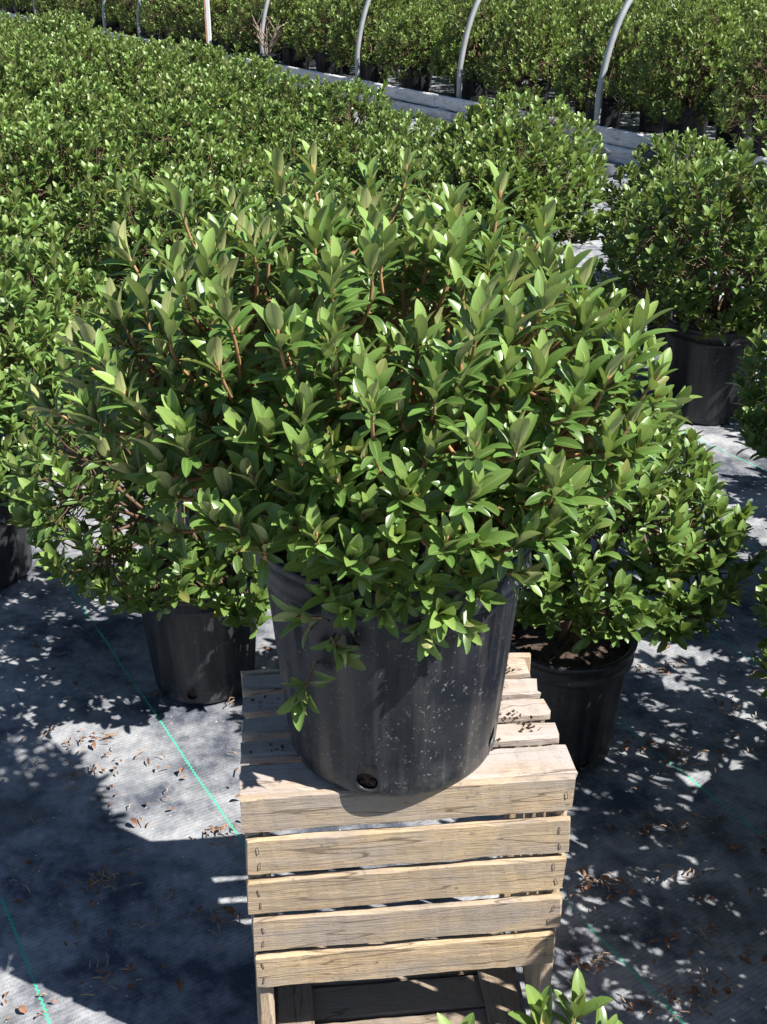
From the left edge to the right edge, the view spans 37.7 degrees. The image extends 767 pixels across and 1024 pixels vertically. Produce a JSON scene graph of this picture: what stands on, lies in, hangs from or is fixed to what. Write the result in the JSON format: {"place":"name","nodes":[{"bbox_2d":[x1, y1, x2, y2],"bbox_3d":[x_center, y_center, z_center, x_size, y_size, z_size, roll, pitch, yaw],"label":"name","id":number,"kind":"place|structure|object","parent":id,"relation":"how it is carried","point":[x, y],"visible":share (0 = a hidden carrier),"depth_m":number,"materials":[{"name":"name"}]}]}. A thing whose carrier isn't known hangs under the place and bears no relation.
{"place":"outdoors","nodes":[
{"label":"outdoors","id":0,"kind":"place"},
{"bbox_2d":[0,35,766,1023],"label":"ground","id":1,"kind":"structure","parent":0,"point":[106,657],"depth_m":2.24,"materials":[{"name":"fabric"}]},
{"bbox_2d":[0,0,26,15],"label":"potted shrub","id":2,"kind":"object","parent":1,"relation":"on","point":[6,3],"visible":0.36,"depth_m":23.81,"materials":[{"name":"green plant"}]},
{"bbox_2d":[0,23,34,45],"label":"potted shrub","id":3,"kind":"object","parent":1,"relation":"on","point":[3,29],"visible":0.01,"depth_m":10.46,"materials":[{"name":"green plant"}]},
{"bbox_2d":[0,29,48,51],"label":"potted shrub","id":4,"kind":"object","parent":1,"relation":"on","point":[9,36],"visible":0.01,"depth_m":9.82,"materials":[{"name":"green plant"}]},
{"bbox_2d":[1,11,48,30],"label":"potted shrub","id":5,"kind":"object","parent":1,"relation":"on","point":[17,17],"visible":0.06,"depth_m":12.12,"materials":[{"name":"green plant"}]},
{"bbox_2d":[15,0,37,16],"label":"potted shrub","id":6,"kind":"object","parent":1,"relation":"on","point":[18,5],"visible":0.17,"depth_m":23.07,"materials":[{"name":"green plant"}]},
{"bbox_2d":[0,89,56,187],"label":"potted shrub","id":7,"kind":"object","parent":1,"relation":"on","point":[16,115],"visible":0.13,"depth_m":6.15,"materials":[{"name":"green plant"}]},
{"bbox_2d":[0,33,73,107],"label":"potted shrub","id":8,"kind":"object","parent":1,"relation":"on","point":[33,49],"visible":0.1,"depth_m":7.61,"materials":[{"name":"green plant"}]},
{"bbox_2d":[21,0,53,19],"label":"potted shrub","id":9,"kind":"object","parent":1,"relation":"on","point":[28,4],"visible":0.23,"depth_m":22.19,"materials":[{"name":"green plant"}]},
{"bbox_2d":[0,109,83,267],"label":"potted shrub","id":10,"kind":"object","parent":1,"relation":"on","point":[5,130],"visible":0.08,"depth_m":5.51,"materials":[{"name":"green plant"}]},
{"bbox_2d":[0,186,91,340],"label":"potted shrub","id":11,"kind":"object","parent":1,"relation":"on","point":[12,224],"visible":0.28,"depth_m":3.98,"materials":[{"name":"green plant"}]},
{"bbox_2d":[13,31,80,59],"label":"potted shrub","id":12,"kind":"object","parent":1,"relation":"on","point":[38,36],"depth_m":9.31,"materials":[{"name":"green plant"}]},
{"bbox_2d":[0,269,97,587],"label":"potted shrub","id":13,"kind":"object","parent":1,"relation":"on","point":[16,560],"visible":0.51,"depth_m":2.80,"materials":[{"name":"green plant"}]},
{"bbox_2d":[33,0,85,24],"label":"potted shrub","id":14,"kind":"object","parent":1,"relation":"on","point":[51,5],"visible":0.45,"depth_m":21.30,"materials":[{"name":"green plant"}]},
{"bbox_2d":[0,51,120,124],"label":"potted shrub","id":15,"kind":"object","parent":1,"relation":"on","point":[41,82],"visible":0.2,"depth_m":7.10,"materials":[{"name":"green plant"}]},
{"bbox_2d":[0,235,122,481],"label":"potted shrub","id":16,"kind":"object","parent":1,"relation":"on","point":[56,283],"visible":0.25,"depth_m":3.40,"materials":[{"name":"green plant"}]},
{"bbox_2d":[24,8,111,37],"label":"potted shrub","id":17,"kind":"object","parent":1,"relation":"on","point":[60,20],"visible":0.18,"depth_m":10.95,"materials":[{"name":"green plant"}]},
{"bbox_2d":[17,76,130,203],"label":"potted shrub","id":18,"kind":"object","parent":1,"relation":"on","point":[88,102],"visible":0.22,"depth_m":6.59,"materials":[{"name":"green plant"}]},
{"bbox_2d":[0,114,150,258],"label":"potted shrub","id":19,"kind":"object","parent":1,"relation":"on","point":[85,157],"visible":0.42,"depth_m":5.01,"materials":[{"name":"green plant"}]},
{"bbox_2d":[58,0,102,28],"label":"potted shrub","id":20,"kind":"object","parent":1,"relation":"on","point":[81,9],"visible":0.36,"depth_m":19.92,"materials":[{"name":"green plant"}]},
{"bbox_2d":[39,23,133,63],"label":"potted shrub","id":21,"kind":"object","parent":1,"relation":"on","point":[74,30],"visible":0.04,"depth_m":8.71,"materials":[{"name":"green plant"}]},
{"bbox_2d":[46,30,152,93],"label":"potted shrub","id":22,"kind":"object","parent":1,"relation":"on","point":[82,39],"visible":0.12,"depth_m":8.17,"materials":[{"name":"green plant"}]},
{"bbox_2d":[84,0,135,33],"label":"potted shrub","id":23,"kind":"object","parent":1,"relation":"on","point":[94,9],"visible":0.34,"depth_m":19.25,"materials":[{"name":"green plant"}]},
{"bbox_2d":[96,30,141,47],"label":"potted shrub","id":24,"kind":"object","parent":1,"relation":"on","point":[120,38],"visible":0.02,"depth_m":9.91,"materials":[{"name":"green plant"}]},
{"bbox_2d":[63,100,175,181],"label":"potted shrub","id":25,"kind":"object","parent":1,"relation":"on","point":[112,114],"visible":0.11,"depth_m":6.10,"materials":[{"name":"green plant"}]},
{"bbox_2d":[51,171,195,349],"bbox_3d":[-1.034,-1.024,4.623,0.735,0.768,0.670,-13,30,-24],"label":"potted shrub","id":26,"kind":"object","parent":1,"relation":"on","point":[93,193],"visible":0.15,"depth_m":4.46,"materials":[{"name":"green plant"}]},
{"bbox_2d":[100,0,155,36],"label":"potted shrub","id":27,"kind":"object","parent":1,"relation":"on","point":[112,6],"visible":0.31,"depth_m":18.41,"materials":[{"name":"green plant"}]},
{"bbox_2d":[137,0,141,46],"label":"hoop pipe","id":28,"kind":"object","parent":1,"relation":"on","point":[138,20],"visible":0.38,"depth_m":17.16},
{"bbox_2d":[81,41,200,106],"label":"potted shrub","id":29,"kind":"object","parent":1,"relation":"on","point":[163,61],"visible":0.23,"depth_m":7.71,"materials":[{"name":"green plant"}]},
{"bbox_2d":[112,0,177,40],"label":"potted shrub","id":30,"kind":"object","parent":1,"relation":"on","point":[132,15],"visible":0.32,"depth_m":17.82,"materials":[{"name":"green plant"}]},
{"bbox_2d":[120,35,169,61],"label":"potted shrub","id":31,"kind":"object","parent":1,"relation":"on","point":[143,43],"visible":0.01,"depth_m":9.44,"materials":[{"name":"green plant"}]},
{"bbox_2d":[138,0,200,44],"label":"potted shrub","id":32,"kind":"object","parent":1,"relation":"on","point":[146,22],"visible":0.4,"depth_m":16.87,"materials":[{"name":"green plant"}]},
{"bbox_2d":[0,348,341,704],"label":"potted shrub","id":33,"kind":"object","parent":1,"relation":"on","point":[202,609],"visible":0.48,"depth_m":2.27,"materials":[{"name":"green plant"}]},
{"bbox_2d":[69,159,274,343],"bbox_3d":[-0.738,-0.848,4.172,0.832,0.863,0.787,14,30,25],"label":"potted shrub","id":34,"kind":"object","parent":1,"relation":"on","point":[205,189],"visible":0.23,"depth_m":3.94,"materials":[{"name":"green plant"}]},
{"bbox_2d":[126,70,221,118],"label":"potted shrub","id":35,"kind":"object","parent":1,"relation":"on","point":[146,83],"visible":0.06,"depth_m":7.23,"materials":[{"name":"green plant"}]},
{"bbox_2d":[142,36,217,80],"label":"potted shrub","id":36,"kind":"object","parent":1,"relation":"on","point":[166,43],"visible":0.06,"depth_m":8.85,"materials":[{"name":"green plant"}]},
{"bbox_2d":[112,94,253,212],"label":"potted shrub","id":37,"kind":"object","parent":1,"relation":"on","point":[157,155],"visible":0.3,"depth_m":5.49,"materials":[{"name":"green plant"}]},
{"bbox_2d":[161,0,232,49],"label":"potted shrub","id":38,"kind":"object","parent":1,"relation":"on","point":[187,18],"visible":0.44,"depth_m":16.13,"materials":[{"name":"green plant"}]},
{"bbox_2d":[141,65,263,157],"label":"potted shrub","id":39,"kind":"object","parent":1,"relation":"on","point":[225,95],"visible":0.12,"depth_m":6.63,"materials":[{"name":"green plant"}]},
{"bbox_2d":[203,0,211,44],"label":"post","id":40,"kind":"object","parent":1,"relation":"on","point":[207,21],"depth_m":14.95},
{"bbox_2d":[165,39,251,107],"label":"potted shrub","id":41,"kind":"object","parent":1,"relation":"on","point":[210,52],"visible":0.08,"depth_m":8.26,"materials":[{"name":"green plant"}]},
{"bbox_2d":[189,0,257,55],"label":"potted shrub","id":42,"kind":"object","parent":1,"relation":"on","point":[217,25],"visible":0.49,"depth_m":15.41,"materials":[{"name":"green plant"}]},
{"bbox_2d":[160,129,291,215],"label":"potted shrub","id":43,"kind":"object","parent":1,"relation":"on","point":[232,156],"visible":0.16,"depth_m":5.07,"materials":[{"name":"green plant"}]},
{"bbox_2d":[134,204,336,336],"bbox_3d":[-0.406,-0.559,3.642,0.799,0.829,0.756,-1,27,-3],"label":"potted shrub","id":44,"kind":"object","parent":1,"relation":"on","point":[251,211],"depth_m":3.53,"materials":[{"name":"green plant"}]},
{"bbox_2d":[191,51,300,113],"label":"potted shrub","id":45,"kind":"object","parent":1,"relation":"on","point":[256,81],"visible":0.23,"depth_m":7.78,"materials":[{"name":"green plant"}]},
{"bbox_2d":[223,0,292,56],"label":"potted shrub","id":46,"kind":"object","parent":1,"relation":"on","point":[244,34],"visible":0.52,"depth_m":14.59,"materials":[{"name":"green plant"}]},
{"bbox_2d":[260,0,269,53],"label":"hoop pipe","id":47,"kind":"object","parent":1,"relation":"on","point":[264,13],"visible":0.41,"depth_m":13.75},
{"bbox_2d":[214,89,317,188],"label":"potted shrub","id":48,"kind":"object","parent":1,"relation":"on","point":[279,128],"visible":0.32,"depth_m":6.14,"materials":[{"name":"green plant"}]},
{"bbox_2d":[252,11,287,75],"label":"dead shrub","id":49,"kind":"object","parent":1,"relation":"on","point":[268,53],"visible":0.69,"depth_m":13.68,"materials":[{"name":"grey plant"}]},
{"bbox_2d":[251,71,322,95],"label":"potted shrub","id":50,"kind":"object","parent":1,"relation":"on","point":[296,84],"visible":0.05,"depth_m":12.97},
{"bbox_2d":[256,63,348,86],"bbox_3d":[-1.014,-5.130,13.143,0.049,0.126,2.492,-15,31,-27],"label":"edging board","id":51,"kind":"object","parent":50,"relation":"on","point":[322,76],"visible":0.38,"depth_m":12.77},
{"bbox_2d":[257,0,323,66],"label":"potted shrub","id":52,"kind":"object","parent":1,"relation":"on","point":[312,63],"visible":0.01,"depth_m":15.48,"materials":[{"name":"green plant"}]},
{"bbox_2d":[253,0,334,69],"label":"potted shrub","id":53,"kind":"object","parent":1,"relation":"on","point":[285,46],"visible":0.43,"depth_m":13.98,"materials":[{"name":"green plant"}]},
{"bbox_2d":[256,71,354,149],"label":"potted shrub","id":54,"kind":"object","parent":1,"relation":"on","point":[291,88],"visible":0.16,"depth_m":7.32,"materials":[{"name":"green plant"}]},
{"bbox_2d":[242,166,378,218],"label":"potted shrub","id":55,"kind":"object","parent":1,"relation":"on","point":[305,192],"visible":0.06,"depth_m":4.52,"materials":[{"name":"green plant"}]},
{"bbox_2d":[254,120,390,200],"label":"potted shrub","id":56,"kind":"object","parent":1,"relation":"on","point":[341,155],"visible":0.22,"depth_m":5.69,"materials":[{"name":"green plant"}]},
{"bbox_2d":[290,0,365,84],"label":"potted shrub","id":57,"kind":"object","parent":1,"relation":"on","point":[319,52],"visible":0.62,"depth_m":13.24,"materials":[{"name":"green plant"}]},
{"bbox_2d":[314,0,367,73],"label":"potted shrub","id":58,"kind":"object","parent":1,"relation":"on","point":[346,69],"visible":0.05,"depth_m":14.67,"materials":[{"name":"green plant"}]},
{"bbox_2d":[289,77,415,171],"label":"potted shrub","id":59,"kind":"object","parent":1,"relation":"on","point":[350,102],"visible":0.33,"depth_m":6.69,"materials":[{"name":"green plant"}]},
{"bbox_2d":[325,0,414,83],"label":"potted shrub","id":60,"kind":"object","parent":1,"relation":"on","point":[369,71],"visible":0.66,"depth_m":12.48,"materials":[{"name":"green plant"}]},
{"bbox_2d":[347,0,404,78],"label":"potted shrub","id":61,"kind":"object","parent":1,"relation":"on","point":[376,25],"visible":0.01,"depth_m":13.64,"materials":[{"name":"green plant"}]},
{"bbox_2d":[0,547,766,1023],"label":"twig litter","id":62,"kind":"object","parent":1,"relation":"on","point":[570,869],"visible":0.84,"depth_m":2.12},
{"bbox_2d":[4,244,766,1019],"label":"leaf litter","id":63,"kind":"object","parent":1,"relation":"on","point":[586,964],"visible":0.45,"depth_m":2.08,"materials":[{"name":"plant"}]},
{"bbox_2d":[338,91,452,124],"bbox_3d":[0.051,-4.173,11.530,0.048,0.124,2.356,-15,31,-27],"label":"edging board","id":64,"kind":"object","parent":1,"relation":"on","point":[434,113],"visible":0.37,"depth_m":11.02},
{"bbox_2d":[349,78,474,113],"bbox_3d":[0.245,-4.184,11.286,0.049,0.126,2.360,-15,31,-27],"label":"edging board","id":65,"kind":"object","parent":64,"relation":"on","point":[433,100],"visible":0.76,"depth_m":11.01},
{"bbox_2d":[347,107,449,176],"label":"potted shrub","id":66,"kind":"object","parent":1,"relation":"on","point":[387,120],"visible":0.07,"depth_m":6.24,"materials":[{"name":"green plant"}]},
{"bbox_2d":[335,127,468,208],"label":"potted shrub","id":67,"kind":"object","parent":1,"relation":"on","point":[389,162],"visible":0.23,"depth_m":5.08,"materials":[{"name":"green plant"}]},
{"bbox_2d":[334,179,478,273],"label":"potted shrub","id":68,"kind":"object","parent":1,"relation":"on","point":[390,187],"visible":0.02,"depth_m":4.06,"materials":[{"name":"green plant"}]},
{"bbox_2d":[238,653,577,1023],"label":"wooden crate","id":69,"kind":"object","parent":1,"relation":"on","point":[324,966],"visible":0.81,"depth_m":1.60,"materials":[{"name":"brown wood"}]},
{"bbox_2d":[21,137,701,796],"bbox_3d":[-0.033,-0.041,1.423,0.689,0.797,0.702,-20,33,-33],"label":"potted shrub","id":70,"kind":"object","parent":69,"relation":"on","point":[397,575],"visible":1,"depth_m":1.23,"materials":[{"name":"green plant"}]},
{"bbox_2d":[250,664,541,754],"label":"soil crumbs","id":71,"kind":"object","parent":69,"relation":"on","point":[504,718],"visible":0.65,"depth_m":1.62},
{"bbox_2d":[373,1,457,104],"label":"potted shrub","id":72,"kind":"object","parent":1,"relation":"on","point":[414,74],"visible":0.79,"depth_m":11.66,"materials":[{"name":"green plant"}]},
{"bbox_2d":[387,0,445,87],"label":"potted shrub","id":73,"kind":"object","parent":1,"relation":"on","point":[403,6],"visible":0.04,"depth_m":12.86,"materials":[{"name":"green plant"}]},
{"bbox_2d":[355,0,552,86],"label":"hoop pipe","id":74,"kind":"object","parent":1,"relation":"on","point":[359,39],"visible":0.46,"depth_m":11.96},
{"bbox_2d":[418,0,497,77],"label":"potted shrub","id":75,"kind":"object","parent":1,"relation":"on","point":[440,5],"visible":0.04,"depth_m":12.03,"materials":[{"name":"green plant"}]},
{"bbox_2d":[390,135,555,268],"bbox_3d":[0.351,-1.139,4.758,0.813,0.849,0.741,-5,27,-10],"label":"potted shrub","id":76,"kind":"object","parent":1,"relation":"on","point":[475,169],"visible":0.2,"depth_m":4.53,"materials":[{"name":"green plant"}]},
{"bbox_2d":[402,109,548,178],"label":"potted shrub","id":77,"kind":"object","parent":1,"relation":"on","point":[445,127],"visible":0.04,"depth_m":5.69,"materials":[{"name":"green plant"}]},
{"bbox_2d":[428,0,536,112],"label":"potted shrub","id":78,"kind":"object","parent":1,"relation":"on","point":[474,89],"visible":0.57,"depth_m":10.93,"materials":[{"name":"green plant"}]},
{"bbox_2d":[418,109,609,255],"bbox_3d":[0.485,-1.293,4.963,0.923,0.939,1.002,-18,32,-31],"label":"potted shrub","id":79,"kind":"object","parent":1,"relation":"on","point":[513,129],"visible":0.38,"depth_m":4.69,"materials":[{"name":"green plant"}]},
{"bbox_2d":[471,0,572,99],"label":"potted shrub","id":80,"kind":"object","parent":1,"relation":"on","point":[538,31],"visible":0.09,"depth_m":11.48,"materials":[{"name":"green plant"}]},
{"bbox_2d":[438,87,606,202],"bbox_3d":[0.725,-1.678,5.746,0.865,0.913,0.858,-11,29,-21],"label":"potted shrub","id":81,"kind":"object","parent":1,"relation":"on","point":[578,120],"visible":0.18,"depth_m":5.56,"materials":[{"name":"green plant"}]},
{"bbox_2d":[476,232,574,356],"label":"potted shrub","id":82,"kind":"object","parent":1,"relation":"on","point":[553,268],"visible":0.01,"depth_m":3.52,"materials":[{"name":"green plant"}]},
{"bbox_2d":[437,968,622,1023],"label":"potted shrub","id":83,"kind":"object","parent":1,"relation":"on","point":[540,1005],"visible":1,"depth_m":1.34,"materials":[{"name":"green plant"}]},
{"bbox_2d":[480,0,580,112],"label":"potted shrub","id":84,"kind":"object","parent":1,"relation":"on","point":[531,69],"visible":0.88,"depth_m":10.19,"materials":[{"name":"green plant"}]},
{"bbox_2d":[456,0,672,112],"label":"hoop pipe","id":85,"kind":"object","parent":1,"relation":"on","point":[465,42],"visible":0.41,"depth_m":10.46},
{"bbox_2d":[539,0,617,100],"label":"potted shrub","id":86,"kind":"object","parent":1,"relation":"on","point":[567,6],"visible":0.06,"depth_m":11.87,"materials":[{"name":"green plant"}]},
{"bbox_2d":[541,0,641,113],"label":"potted shrub","id":87,"kind":"object","parent":1,"relation":"on","point":[573,28],"visible":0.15,"depth_m":10.57,"materials":[{"name":"green plant"}]},
{"bbox_2d":[532,133,678,168],"bbox_3d":[1.758,-2.884,8.998,0.049,0.123,2.387,-15,31,-27],"label":"edging board","id":88,"kind":"object","parent":1,"relation":"on","point":[620,155],"visible":0.16,"depth_m":8.82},
{"bbox_2d":[554,0,671,140],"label":"potted shrub","id":89,"kind":"object","parent":1,"relation":"on","point":[612,105],"visible":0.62,"depth_m":9.45,"materials":[{"name":"green plant"}]},
{"bbox_2d":[594,0,632,125],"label":"hoop pipe","id":90,"kind":"object","parent":1,"relation":"on","point":[609,49],"visible":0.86,"depth_m":8.94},
{"bbox_2d":[503,404,766,772],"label":"potted shrub","id":91,"kind":"object","parent":1,"relation":"on","point":[579,640],"visible":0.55,"depth_m":2.08,"materials":[{"name":"green plant"}]},
{"bbox_2d":[548,117,734,157],"bbox_3d":[1.942,-2.891,8.749,0.048,0.125,2.390,-15,31,-27],"label":"edging board","id":92,"kind":"object","parent":1,"relation":"on","point":[623,138],"visible":0.21,"depth_m":8.83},
{"bbox_2d":[606,0,686,110],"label":"potted shrub","id":93,"kind":"object","parent":1,"relation":"on","point":[654,13],"depth_m":11.19,"materials":[{"name":"green plant"}]},
{"bbox_2d":[609,0,722,132],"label":"potted shrub","id":94,"kind":"object","parent":1,"relation":"on","point":[650,126],"visible":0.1,"depth_m":9.96,"materials":[{"name":"green plant"}]},
{"bbox_2d":[589,138,766,425],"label":"potted shrub","id":95,"kind":"object","parent":1,"relation":"on","point":[708,341],"visible":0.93,"depth_m":3.81,"materials":[{"name":"green plant"}]},
{"bbox_2d":[597,127,763,259],"bbox_3d":[1.418,-1.438,5.416,0.756,0.784,0.716,10,29,19],"label":"potted shrub","id":96,"kind":"object","parent":1,"relation":"on","point":[703,147],"visible":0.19,"depth_m":5.27,"materials":[{"name":"green plant"}]},
{"bbox_2d":[596,153,766,351],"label":"potted shrub","id":97,"kind":"object","parent":1,"relation":"on","point":[612,214],"visible":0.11,"depth_m":4.60,"materials":[{"name":"green plant"}]},
{"bbox_2d":[622,0,764,158],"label":"potted shrub","id":98,"kind":"object","parent":1,"relation":"on","point":[683,114],"visible":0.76,"depth_m":8.60,"materials":[{"name":"green plant"}]},
{"bbox_2d":[683,0,750,123],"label":"potted shrub","id":99,"kind":"object","parent":1,"relation":"on","point":[731,8],"visible":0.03,"depth_m":10.34,"materials":[{"name":"green plant"}]},
{"bbox_2d":[678,17,766,147],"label":"potted shrub","id":100,"kind":"object","parent":1,"relation":"on","point":[726,136],"visible":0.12,"depth_m":9.38,"materials":[{"name":"green plant"}]},
{"bbox_2d":[703,0,766,24],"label":"potted shrub","id":101,"kind":"object","parent":1,"relation":"on","point":[739,7],"visible":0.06,"depth_m":12.01,"materials":[{"name":"green plant"}]},
{"bbox_2d":[708,7,766,177],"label":"potted shrub","id":102,"kind":"object","parent":1,"relation":"on","point":[722,101],"visible":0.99,"depth_m":7.95,"materials":[{"name":"green plant"}]},
{"bbox_2d":[726,322,766,460],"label":"potted shrub","id":103,"kind":"object","parent":1,"relation":"on","point":[750,415],"visible":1,"depth_m":2.79,"materials":[{"name":"green plant"}]},
{"bbox_2d":[738,0,766,114],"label":"potted shrub","id":104,"kind":"object","parent":1,"relation":"on","point":[746,14],"visible":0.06,"depth_m":10.91,"materials":[{"name":"green plant"}]},
{"bbox_2d":[748,528,766,698],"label":"potted shrub","id":105,"kind":"object","parent":1,"relation":"on","point":[761,597],"visible":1,"depth_m":1.89,"materials":[{"name":"green plant"}]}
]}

